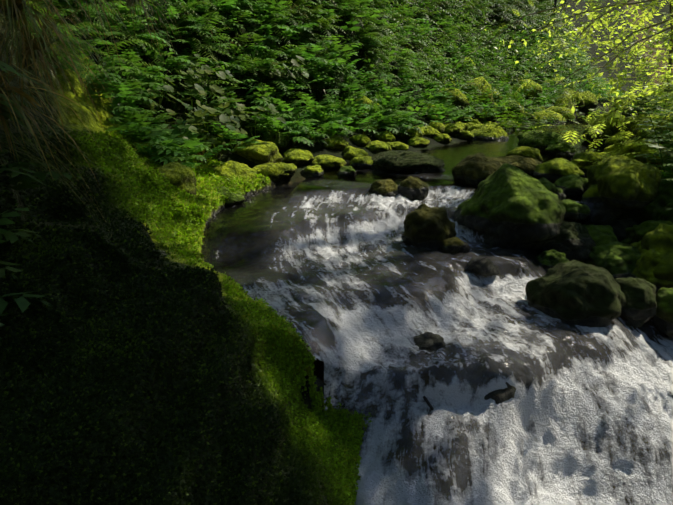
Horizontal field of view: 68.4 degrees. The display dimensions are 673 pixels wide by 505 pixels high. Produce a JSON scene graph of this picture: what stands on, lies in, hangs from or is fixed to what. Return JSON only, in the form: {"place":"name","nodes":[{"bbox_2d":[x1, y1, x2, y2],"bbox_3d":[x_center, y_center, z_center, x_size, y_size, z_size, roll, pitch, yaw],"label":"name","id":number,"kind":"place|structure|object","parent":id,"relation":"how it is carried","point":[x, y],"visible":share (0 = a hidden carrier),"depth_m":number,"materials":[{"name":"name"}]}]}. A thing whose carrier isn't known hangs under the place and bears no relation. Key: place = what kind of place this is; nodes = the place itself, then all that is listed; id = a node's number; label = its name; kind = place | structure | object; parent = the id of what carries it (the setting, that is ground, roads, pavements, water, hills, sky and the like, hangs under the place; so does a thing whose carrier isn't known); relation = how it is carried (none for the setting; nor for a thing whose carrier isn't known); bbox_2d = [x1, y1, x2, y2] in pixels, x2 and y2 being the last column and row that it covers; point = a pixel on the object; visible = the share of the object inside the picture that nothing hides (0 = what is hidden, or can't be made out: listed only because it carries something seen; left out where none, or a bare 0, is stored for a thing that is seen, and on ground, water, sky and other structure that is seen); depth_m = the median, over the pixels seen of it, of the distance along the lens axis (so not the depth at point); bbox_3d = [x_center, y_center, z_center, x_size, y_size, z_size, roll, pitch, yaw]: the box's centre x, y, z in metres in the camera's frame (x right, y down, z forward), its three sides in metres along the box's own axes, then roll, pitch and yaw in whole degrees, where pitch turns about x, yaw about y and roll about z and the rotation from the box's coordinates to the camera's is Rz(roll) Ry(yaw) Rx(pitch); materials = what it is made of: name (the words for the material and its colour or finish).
{"place":"outdoors","nodes":[
{"label":"outdoors","id":0,"kind":"place"},
{"bbox_2d":[13,0,672,411],"bbox_3d":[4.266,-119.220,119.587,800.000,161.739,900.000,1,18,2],"label":"ground","id":1,"kind":"structure","parent":0,"point":[297,176],"depth_m":10.91,"materials":[{"name":"green plant"}]},
{"bbox_2d":[0,0,363,504],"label":"moss","id":2,"kind":"object","parent":1,"relation":"on","point":[72,121],"visible":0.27,"depth_m":3.67,"materials":[{"name":"green plant"}]},
{"bbox_2d":[0,129,372,504],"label":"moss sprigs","id":3,"kind":"object","parent":2,"relation":"on","point":[26,346],"visible":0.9,"depth_m":2.35,"materials":[{"name":"green plant"}]},
{"bbox_2d":[129,54,308,162],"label":"butterbur leaves","id":4,"kind":"object","parent":1,"relation":"on","point":[230,121],"visible":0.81,"depth_m":7.73,"materials":[{"name":"green plant"}]},
{"bbox_2d":[0,0,672,340],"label":"ferns","id":5,"kind":"object","parent":1,"relation":"on","point":[384,113],"visible":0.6,"depth_m":9.34,"materials":[{"name":"green plant"}]},
{"bbox_2d":[0,0,672,234],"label":"grass tufts","id":6,"kind":"object","parent":1,"relation":"on","point":[15,10],"visible":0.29,"depth_m":2.56,"materials":[{"name":"green plant"}]},
{"bbox_2d":[2,0,672,137],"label":"shrubs","id":7,"kind":"object","parent":1,"relation":"on","point":[544,4],"visible":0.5,"depth_m":13.40,"materials":[{"name":"green plant"}]},
{"bbox_2d":[131,77,672,403],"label":"rocks","id":8,"kind":"object","parent":1,"relation":"on","point":[625,270],"visible":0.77,"depth_m":5.58,"materials":[{"name":"green stone"}]},
{"bbox_2d":[423,0,572,409],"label":"tree branches","id":9,"kind":"object","parent":1,"relation":"on","point":[424,397],"visible":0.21,"depth_m":25.35,"materials":[{"name":"brown plant"}]},
{"bbox_2d":[431,0,657,128],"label":"tree crown leaves","id":10,"kind":"object","parent":1,"relation":"on","point":[520,55],"visible":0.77,"depth_m":15.90,"materials":[{"name":"green plant"}]},
{"bbox_2d":[444,0,672,171],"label":"tree","id":11,"kind":"object","parent":1,"relation":"on","point":[613,89],"depth_m":8.88,"materials":[{"name":"green plant"}]},
{"bbox_2d":[201,112,672,504],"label":"stream water","id":12,"kind":"structure","parent":0,"point":[344,279],"depth_m":3.69,"materials":[{"name":"white liquid"}]}
]}

